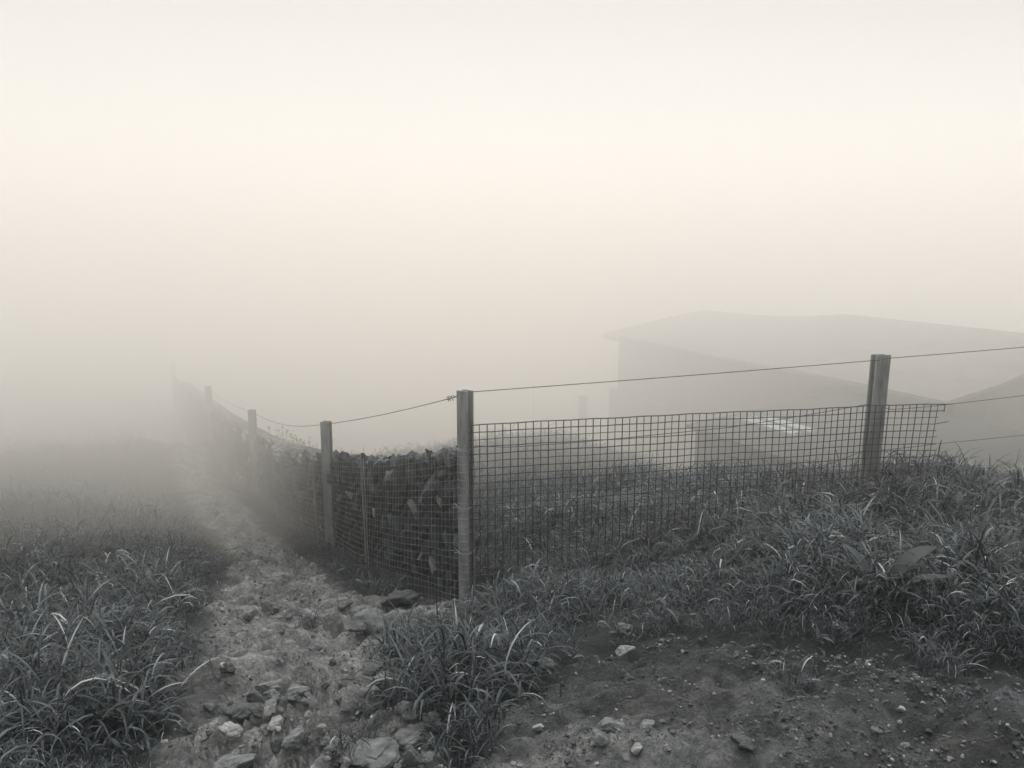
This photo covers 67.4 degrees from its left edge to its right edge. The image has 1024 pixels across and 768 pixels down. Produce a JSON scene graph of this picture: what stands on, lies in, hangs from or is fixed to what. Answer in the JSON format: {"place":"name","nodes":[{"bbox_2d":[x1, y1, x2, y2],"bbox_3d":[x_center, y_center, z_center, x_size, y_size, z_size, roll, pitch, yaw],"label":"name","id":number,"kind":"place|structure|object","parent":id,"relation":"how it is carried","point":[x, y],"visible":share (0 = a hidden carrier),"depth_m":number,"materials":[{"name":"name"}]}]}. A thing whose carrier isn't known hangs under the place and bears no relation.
{"place":"outdoors","nodes":[
{"label":"outdoors","id":0,"kind":"place"},
{"bbox_2d":[0,373,188,442],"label":"hill","id":1,"kind":"structure","parent":0,"point":[38,392],"depth_m":23.95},
{"bbox_2d":[532,369,535,420],"bbox_3d":[0.570,3.114,20.620,0.100,7.136,0.023,0,10,0],"label":"thin mast","id":2,"kind":"object","parent":1,"relation":"on","point":[533,372],"visible":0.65,"depth_m":20.11,"materials":[{"name":"grey metal"}]},
{"bbox_2d":[578,395,587,446],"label":"stone pillar","id":3,"kind":"structure","parent":1,"relation":"on","point":[583,406],"depth_m":20.99,"materials":[{"name":"grey stone"}]},
{"bbox_2d":[124,402,456,767],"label":"path","id":4,"kind":"structure","parent":0,"point":[220,512],"depth_m":4.22,"materials":[{"name":"soil"}]},
{"bbox_2d":[203,702,213,710],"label":"rock","id":5,"kind":"object","parent":4,"relation":"on","point":[208,706],"visible":1,"depth_m":3.12,"materials":[{"name":"stone"}]},
{"bbox_2d":[213,675,220,681],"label":"rock","id":6,"kind":"object","parent":4,"relation":"on","point":[218,677],"visible":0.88,"depth_m":3.37,"materials":[{"name":"stone"}]},
{"bbox_2d":[219,661,235,673],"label":"rock","id":7,"kind":"object","parent":4,"relation":"on","point":[229,667],"visible":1,"depth_m":3.38,"materials":[{"name":"stone"}]},
{"bbox_2d":[209,656,246,700],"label":"twig","id":8,"kind":"object","parent":4,"relation":"on","point":[215,678],"visible":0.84,"depth_m":3.34,"materials":[{"name":"wood"}]},
{"bbox_2d":[224,677,234,683],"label":"rock","id":9,"kind":"object","parent":4,"relation":"on","point":[229,680],"visible":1,"depth_m":3.37,"materials":[{"name":"stone"}]},
{"bbox_2d":[218,721,242,741],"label":"rock","id":10,"kind":"object","parent":4,"relation":"on","point":[230,730],"visible":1,"depth_m":2.80,"materials":[{"name":"stone"}]},
{"bbox_2d":[213,753,255,767],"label":"rock","id":11,"kind":"object","parent":4,"relation":"on","point":[236,760],"visible":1,"depth_m":2.60,"materials":[{"name":"stone"}]},
{"bbox_2d":[225,702,260,720],"bbox_3d":[-1.056,1.283,3.024,0.124,0.064,0.144,7,-5,36],"label":"rock","id":12,"kind":"object","parent":4,"relation":"on","point":[239,712],"visible":0.77,"depth_m":2.98,"materials":[{"name":"stone"}]},
{"bbox_2d":[243,608,255,620],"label":"rock","id":13,"kind":"object","parent":4,"relation":"on","point":[249,614],"visible":1,"depth_m":4.88,"materials":[{"name":"stone"}]},
{"bbox_2d":[247,691,262,702],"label":"rock","id":14,"kind":"object","parent":4,"relation":"on","point":[255,696],"visible":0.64,"depth_m":3.21,"materials":[{"name":"stone"}]},
{"bbox_2d":[248,704,263,717],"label":"rock","id":15,"kind":"object","parent":4,"relation":"on","point":[256,710],"visible":1,"depth_m":2.91,"materials":[{"name":"stone"}]},
{"bbox_2d":[262,707,271,719],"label":"rock","id":16,"kind":"object","parent":4,"relation":"on","point":[266,714],"visible":1,"depth_m":2.91,"materials":[{"name":"stone"}]},
{"bbox_2d":[255,680,280,692],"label":"rock","id":17,"kind":"object","parent":4,"relation":"on","point":[263,687],"visible":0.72,"depth_m":3.26,"materials":[{"name":"stone"}]},
{"bbox_2d":[260,602,279,613],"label":"rock","id":18,"kind":"object","parent":4,"relation":"on","point":[272,607],"visible":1,"depth_m":5.21,"materials":[{"name":"stone"}]},
{"bbox_2d":[265,699,276,712],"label":"rock","id":19,"kind":"object","parent":4,"relation":"on","point":[270,705],"visible":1,"depth_m":2.93,"materials":[{"name":"stone"}]},
{"bbox_2d":[262,689,281,701],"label":"rock","id":20,"kind":"object","parent":4,"relation":"on","point":[272,694],"visible":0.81,"depth_m":3.08,"materials":[{"name":"stone"}]},
{"bbox_2d":[267,715,283,732],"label":"rock","id":21,"kind":"object","parent":4,"relation":"on","point":[277,720],"visible":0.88,"depth_m":2.86,"materials":[{"name":"stone"}]},
{"bbox_2d":[269,737,284,752],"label":"rock","id":22,"kind":"object","parent":4,"relation":"on","point":[276,746],"visible":0.78,"depth_m":2.72,"materials":[{"name":"stone"}]},
{"bbox_2d":[276,657,283,665],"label":"rock","id":23,"kind":"object","parent":4,"relation":"on","point":[279,660],"visible":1,"depth_m":3.57,"materials":[{"name":"stone"}]},
{"bbox_2d":[273,651,287,663],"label":"rock","id":24,"kind":"object","parent":4,"relation":"on","point":[283,655],"visible":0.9,"depth_m":3.59,"materials":[{"name":"stone"}]},
{"bbox_2d":[281,727,306,749],"bbox_3d":[-0.748,1.218,2.634,0.055,0.053,0.093,4,11,20],"label":"rock","id":25,"kind":"object","parent":4,"relation":"on","point":[295,738],"visible":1,"depth_m":2.62,"materials":[{"name":"stone"}]},
{"bbox_2d":[292,696,301,702],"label":"rock","id":26,"kind":"object","parent":4,"relation":"on","point":[298,699],"visible":1,"depth_m":2.97,"materials":[{"name":"stone"}]},
{"bbox_2d":[287,684,307,701],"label":"rock","id":27,"kind":"object","parent":4,"relation":"on","point":[293,690],"visible":0.97,"depth_m":3.12,"materials":[{"name":"stone"}]},
{"bbox_2d":[301,691,311,698],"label":"rock","id":28,"kind":"object","parent":4,"relation":"on","point":[306,694],"visible":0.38,"depth_m":3.17,"materials":[{"name":"stone"}]},
{"bbox_2d":[304,710,311,717],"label":"rock","id":29,"kind":"object","parent":4,"relation":"on","point":[308,714],"visible":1,"depth_m":2.79,"materials":[{"name":"stone"}]},
{"bbox_2d":[291,604,330,629],"bbox_3d":[-1.293,1.523,4.900,0.310,0.182,0.267,0,10,0],"label":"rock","id":30,"kind":"object","parent":4,"relation":"on","point":[306,617],"visible":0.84,"depth_m":4.91,"materials":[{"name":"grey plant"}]},
{"bbox_2d":[314,723,327,732],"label":"rock","id":31,"kind":"object","parent":4,"relation":"on","point":[322,727],"visible":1,"depth_m":2.68,"materials":[{"name":"stone"}]},
{"bbox_2d":[321,681,329,688],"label":"rock","id":32,"kind":"object","parent":4,"relation":"on","point":[325,685],"visible":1,"depth_m":3.06,"materials":[{"name":"stone"}]},
{"bbox_2d":[319,735,332,747],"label":"rock","id":33,"kind":"object","parent":4,"relation":"on","point":[326,738],"visible":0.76,"depth_m":2.66,"materials":[{"name":"stone"}]},
{"bbox_2d":[322,613,344,638],"bbox_3d":[-1.066,1.447,4.592,0.100,0.174,0.134,-7,12,-36],"label":"rock","id":34,"kind":"object","parent":4,"relation":"on","point":[333,624],"visible":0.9,"depth_m":4.57,"materials":[{"name":"stone"}]},
{"bbox_2d":[332,750,341,757],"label":"rock","id":35,"kind":"object","parent":4,"relation":"on","point":[338,754],"visible":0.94,"depth_m":2.51,"materials":[{"name":"stone"}]},
{"bbox_2d":[335,696,342,704],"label":"rock","id":36,"kind":"object","parent":4,"relation":"on","point":[338,700],"visible":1,"depth_m":3.05,"materials":[{"name":"stone"}]},
{"bbox_2d":[337,597,353,609],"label":"rock","id":37,"kind":"object","parent":4,"relation":"on","point":[343,603],"visible":1,"depth_m":5.22,"materials":[{"name":"stone"}]},
{"bbox_2d":[341,756,350,767],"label":"rock","id":38,"kind":"object","parent":4,"relation":"on","point":[347,763],"visible":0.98,"depth_m":2.48,"materials":[{"name":"stone"}]},
{"bbox_2d":[316,718,390,767],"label":"grass clump","id":39,"kind":"object","parent":4,"relation":"on","point":[341,742],"visible":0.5,"depth_m":2.56,"materials":[{"name":"grey plant"}]},
{"bbox_2d":[348,605,371,619],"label":"rock","id":40,"kind":"object","parent":4,"relation":"on","point":[353,611],"visible":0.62,"depth_m":5.07,"materials":[{"name":"stone"}]},
{"bbox_2d":[346,606,383,633],"bbox_3d":[-0.869,1.394,4.545,0.227,0.127,0.174,-3,10,-15],"label":"rock","id":41,"kind":"object","parent":4,"relation":"on","point":[356,624],"visible":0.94,"depth_m":4.49,"materials":[{"name":"stone"}]},
{"bbox_2d":[335,737,400,767],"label":"rock","id":42,"kind":"object","parent":4,"relation":"on","point":[383,751],"visible":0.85,"depth_m":2.51,"materials":[{"name":"stone"}]},
{"bbox_2d":[362,660,383,676],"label":"rock","id":43,"kind":"object","parent":4,"relation":"on","point":[371,671],"visible":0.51,"depth_m":3.50,"materials":[{"name":"stone"}]},
{"bbox_2d":[371,669,412,689],"bbox_3d":[-0.463,1.172,3.090,0.178,0.082,0.121,2,10,11],"label":"rock","id":44,"kind":"object","parent":4,"relation":"on","point":[380,674],"visible":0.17,"depth_m":3.05,"materials":[{"name":"stone"}]},
{"bbox_2d":[389,725,397,733],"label":"rock","id":45,"kind":"object","parent":4,"relation":"on","point":[392,729],"visible":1,"depth_m":2.67,"materials":[{"name":"stone"}]},
{"bbox_2d":[368,569,421,596],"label":"grass clump","id":46,"kind":"object","parent":4,"relation":"on","point":[385,589],"visible":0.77,"depth_m":5.67,"materials":[{"name":"grey plant"}]},
{"bbox_2d":[381,589,419,605],"bbox_3d":[-0.765,1.487,5.310,0.265,0.091,0.168,-7,12,-34],"label":"rock","id":47,"kind":"object","parent":4,"relation":"on","point":[405,596],"visible":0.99,"depth_m":5.28,"materials":[{"name":"stone"}]},
{"bbox_2d":[393,700,421,719],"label":"rock","id":48,"kind":"object","parent":4,"relation":"on","point":[406,713],"visible":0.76,"depth_m":2.69,"materials":[{"name":"stone"}]},
{"bbox_2d":[392,728,423,749],"bbox_3d":[-0.356,1.206,2.620,0.114,0.068,0.098,-4,16,1],"label":"rock","id":49,"kind":"object","parent":4,"relation":"on","point":[403,738],"visible":0.86,"depth_m":2.59,"materials":[{"name":"stone"}]},
{"bbox_2d":[400,745,421,766],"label":"rock","id":50,"kind":"object","parent":4,"relation":"on","point":[410,755],"visible":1,"depth_m":2.36,"materials":[{"name":"stone"}]},
{"bbox_2d":[352,586,496,664],"bbox_3d":[-0.422,1.247,3.815,0.786,0.476,0.794,-7,12,-36],"label":"grass clump","id":51,"kind":"object","parent":4,"relation":"on","point":[414,628],"visible":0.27,"depth_m":3.79,"materials":[{"name":"grey plant"}]},
{"bbox_2d":[420,754,432,764],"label":"rock","id":52,"kind":"object","parent":4,"relation":"on","point":[428,760],"visible":0.91,"depth_m":2.40,"materials":[{"name":"stone"}]},
{"bbox_2d":[422,711,441,722],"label":"rock","id":53,"kind":"object","parent":4,"relation":"on","point":[425,716],"visible":0.68,"depth_m":2.67,"materials":[{"name":"stone"}]},
{"bbox_2d":[424,718,442,732],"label":"rock","id":54,"kind":"object","parent":4,"relation":"on","point":[431,729],"visible":0.66,"depth_m":2.64,"materials":[{"name":"stone"}]},
{"bbox_2d":[438,604,444,614],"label":"rock","id":55,"kind":"object","parent":4,"relation":"on","point":[442,609],"visible":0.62,"depth_m":4.64,"materials":[{"name":"stone"}]},
{"bbox_2d":[0,423,1023,767],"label":"ground","id":56,"kind":"structure","parent":0,"point":[722,751],"depth_m":2.77,"materials":[{"name":"soil"}]},
{"bbox_2d":[0,591,125,672],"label":"grass clump","id":57,"kind":"object","parent":56,"relation":"on","point":[46,629],"visible":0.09,"depth_m":3.57,"materials":[{"name":"grey plant"}]},
{"bbox_2d":[83,673,122,687],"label":"seed head stalk","id":58,"kind":"object","parent":56,"relation":"on","point":[105,677],"visible":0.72,"depth_m":3.01,"materials":[{"name":"grey plant"}]},
{"bbox_2d":[0,615,224,767],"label":"grass clump","id":59,"kind":"object","parent":56,"relation":"on","point":[120,697],"visible":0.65,"depth_m":3.02,"materials":[{"name":"grey plant"}]},
{"bbox_2d":[173,587,201,604],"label":"seed head stalk","id":60,"kind":"object","parent":56,"relation":"on","point":[189,591],"visible":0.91,"depth_m":4.84,"materials":[{"name":"grey plant"}]},
{"bbox_2d":[267,426,299,443],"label":"shrub","id":61,"kind":"object","parent":56,"relation":"on","point":[268,427],"visible":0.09,"depth_m":12.01,"materials":[{"name":"grey plant"}]},
{"bbox_2d":[290,435,333,447],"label":"shrub","id":62,"kind":"object","parent":56,"relation":"on","point":[303,442],"visible":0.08,"depth_m":11.12,"materials":[{"name":"grey plant"}]},
{"bbox_2d":[170,363,474,602],"bbox_3d":[-4.691,0.649,12.579,0.394,3.834,17.277,-6,11,-29],"label":"wire fence","id":63,"kind":"object","parent":56,"relation":"on","point":[465,409],"visible":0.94,"depth_m":6.41,"materials":[{"name":"weathered wood"},{"name":"dark wire"},{"name":"stone"}]},
{"bbox_2d":[172,378,479,598],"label":"stone wall","id":64,"kind":"structure","parent":56,"relation":"on","point":[440,535],"depth_m":6.57,"materials":[{"name":"grey stone"}]},
{"bbox_2d":[416,454,421,461],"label":"cap stone","id":65,"kind":"object","parent":64,"relation":"on","point":[418,458],"visible":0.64,"depth_m":5.71,"materials":[{"name":"grey stone"}]},
{"bbox_2d":[441,445,454,457],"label":"cap stone","id":66,"kind":"object","parent":64,"relation":"on","point":[444,448],"visible":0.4,"depth_m":5.32,"materials":[{"name":"grey stone"}]},
{"bbox_2d":[335,586,578,740],"bbox_3d":[-0.223,1.085,2.986,0.873,0.554,0.894,-6,11,-29],"label":"grass clump","id":67,"kind":"object","parent":56,"relation":"on","point":[434,664],"visible":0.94,"depth_m":2.88,"materials":[{"name":"grey plant"}]},
{"bbox_2d":[414,680,533,767],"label":"grass clump","id":68,"kind":"object","parent":56,"relation":"on","point":[471,725],"visible":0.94,"depth_m":2.52,"materials":[{"name":"grey plant"}]},
{"bbox_2d":[0,404,1023,767],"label":"grass","id":69,"kind":"structure","parent":56,"relation":"on","point":[766,550],"depth_m":4.51,"materials":[{"name":"grey plant"}]},
{"bbox_2d":[532,723,543,730],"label":"rock","id":70,"kind":"object","parent":56,"relation":"on","point":[538,727],"visible":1,"depth_m":2.58,"materials":[{"name":"stone"}]},
{"bbox_2d":[531,655,554,670],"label":"rock","id":71,"kind":"object","parent":56,"relation":"on","point":[551,661],"visible":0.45,"depth_m":3.15,"materials":[{"name":"stone"}]},
{"bbox_2d":[527,652,609,699],"bbox_3d":[0.225,1.128,2.959,0.347,0.196,0.337,0,10,0],"label":"grass clump","id":72,"kind":"object","parent":56,"relation":"on","point":[561,692],"visible":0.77,"depth_m":2.95,"materials":[{"name":"grey plant"}]},
{"bbox_2d":[590,728,609,746],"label":"rock","id":73,"kind":"object","parent":56,"relation":"on","point":[598,737],"visible":1,"depth_m":2.36,"materials":[{"name":"stone"}]},
{"bbox_2d":[596,620,608,628],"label":"rock","id":74,"kind":"object","parent":56,"relation":"on","point":[602,623],"visible":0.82,"depth_m":3.58,"materials":[{"name":"stone"}]},
{"bbox_2d":[597,717,624,732],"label":"rock","id":75,"kind":"object","parent":56,"relation":"on","point":[607,724],"visible":0.82,"depth_m":2.44,"materials":[{"name":"stone"}]},
{"bbox_2d":[617,622,630,632],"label":"rock","id":76,"kind":"object","parent":56,"relation":"on","point":[624,628],"visible":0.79,"depth_m":3.49,"materials":[{"name":"stone"}]},
{"bbox_2d":[615,645,635,655],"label":"rock","id":77,"kind":"object","parent":56,"relation":"on","point":[620,650],"visible":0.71,"depth_m":3.34,"materials":[{"name":"stone"}]},
{"bbox_2d":[622,753,629,760],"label":"rock","id":78,"kind":"object","parent":56,"relation":"on","point":[625,756],"visible":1,"depth_m":2.31,"materials":[{"name":"stone"}]},
{"bbox_2d":[630,742,642,755],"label":"rock","id":79,"kind":"object","parent":56,"relation":"on","point":[636,748],"visible":1,"depth_m":2.34,"materials":[{"name":"stone"}]},
{"bbox_2d":[606,510,667,544],"bbox_3d":[0.946,1.153,5.886,0.542,0.407,0.637,0,10,0],"label":"grass clump","id":80,"kind":"object","parent":56,"relation":"on","point":[632,523],"visible":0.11,"depth_m":5.89,"materials":[{"name":"grey plant"}]},
{"bbox_2d":[640,719,654,729],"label":"rock","id":81,"kind":"object","parent":56,"relation":"on","point":[646,724],"visible":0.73,"depth_m":2.55,"materials":[{"name":"stone"}]},
{"bbox_2d":[662,744,670,751],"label":"rock","id":82,"kind":"object","parent":56,"relation":"on","point":[666,747],"visible":1,"depth_m":2.31,"materials":[{"name":"stone"}]},
{"bbox_2d":[730,733,756,750],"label":"rock","id":83,"kind":"object","parent":56,"relation":"on","point":[743,741],"visible":1,"depth_m":2.32,"materials":[{"name":"stone"}]},
{"bbox_2d":[465,347,1023,576],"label":"wire fence","id":84,"kind":"object","parent":56,"relation":"on","point":[874,412],"visible":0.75,"depth_m":5.39,"materials":[{"name":"weathered wood"},{"name":"dark wire"}]},
{"bbox_2d":[758,462,811,488],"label":"weed plant","id":85,"kind":"object","parent":56,"relation":"on","point":[786,474],"visible":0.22,"depth_m":6.27,"materials":[{"name":"plant"}]},
{"bbox_2d":[748,642,830,696],"bbox_3d":[1.013,1.062,2.803,0.319,0.186,0.298,8,13,37],"label":"grass clump","id":86,"kind":"object","parent":56,"relation":"on","point":[783,668],"visible":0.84,"depth_m":2.78,"materials":[{"name":"grey plant"}]},
{"bbox_2d":[786,695,813,701],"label":"twig","id":87,"kind":"object","parent":56,"relation":"on","point":[810,697],"visible":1,"depth_m":2.59,"materials":[{"name":"wood"}]},
{"bbox_2d":[604,310,1023,470],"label":"building","id":88,"kind":"structure","parent":56,"relation":"on","point":[706,342],"depth_m":14.95,"materials":[{"name":"grey"}]},
{"bbox_2d":[807,678,820,685],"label":"rock","id":89,"kind":"object","parent":56,"relation":"on","point":[818,681],"visible":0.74,"depth_m":2.80,"materials":[{"name":"stone"}]},
{"bbox_2d":[814,666,856,676],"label":"twig","id":90,"kind":"object","parent":56,"relation":"on","point":[831,667],"visible":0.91,"depth_m":2.85,"materials":[{"name":"grey wood"}]},
{"bbox_2d":[686,392,1023,476],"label":"lean to shed","id":91,"kind":"object","parent":56,"relation":"on","point":[955,429],"visible":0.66,"depth_m":10.69,"materials":[{"name":"grey"}]},
{"bbox_2d":[857,477,874,517],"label":"weed plant","id":92,"kind":"object","parent":56,"relation":"on","point":[870,485],"visible":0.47,"depth_m":5.30,"materials":[{"name":"grey plant"}]},
{"bbox_2d":[822,544,947,612],"bbox_3d":[1.659,0.897,3.416,0.502,0.355,0.328,9,13,41],"label":"broad leaved plant","id":93,"kind":"object","parent":56,"relation":"on","point":[919,552],"visible":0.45,"depth_m":3.40,"materials":[{"name":"grey plant"}]},
{"bbox_2d":[896,705,905,712],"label":"rock","id":94,"kind":"object","parent":56,"relation":"on","point":[901,708],"visible":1,"depth_m":2.50,"materials":[{"name":"stone"}]},
{"bbox_2d":[900,742,909,748],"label":"rock","id":95,"kind":"object","parent":56,"relation":"on","point":[906,745],"visible":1,"depth_m":2.35,"materials":[{"name":"stone"}]},
{"bbox_2d":[858,496,1023,605],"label":"grass clump","id":96,"kind":"object","parent":56,"relation":"on","point":[976,555],"visible":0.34,"depth_m":3.54,"materials":[{"name":"grey plant"}]},
{"bbox_2d":[891,619,993,684],"bbox_3d":[1.636,1.018,2.913,0.369,0.221,0.444,4,11,23],"label":"grass clump","id":97,"kind":"object","parent":56,"relation":"on","point":[926,651],"visible":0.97,"depth_m":2.89,"materials":[{"name":"grey plant"}]},
{"bbox_2d":[947,756,952,762],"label":"rock","id":98,"kind":"object","parent":56,"relation":"on","point":[949,758],"visible":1,"depth_m":2.25,"materials":[{"name":"stone"}]},
{"bbox_2d":[930,683,985,717],"bbox_3d":[1.517,1.080,2.576,0.204,0.102,0.222,0,10,0],"label":"grass clump","id":99,"kind":"object","parent":56,"relation":"on","point":[953,700],"visible":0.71,"depth_m":2.60,"materials":[{"name":"grey plant"}]},
{"bbox_2d":[959,734,1007,743],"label":"twig","id":100,"kind":"object","parent":56,"relation":"on","point":[974,739],"visible":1,"depth_m":2.29,"materials":[{"name":"grey wood"}]},
{"bbox_2d":[0,0,1023,455],"label":"sky","id":101,"kind":"structure","parent":0,"point":[315,212],"materials":[{"name":"white"}]},
{"bbox_2d":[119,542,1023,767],"bbox_3d":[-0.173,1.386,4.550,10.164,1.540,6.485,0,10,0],"label":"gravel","id":102,"kind":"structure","parent":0,"point":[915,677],"depth_m":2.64,"materials":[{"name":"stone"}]}
]}

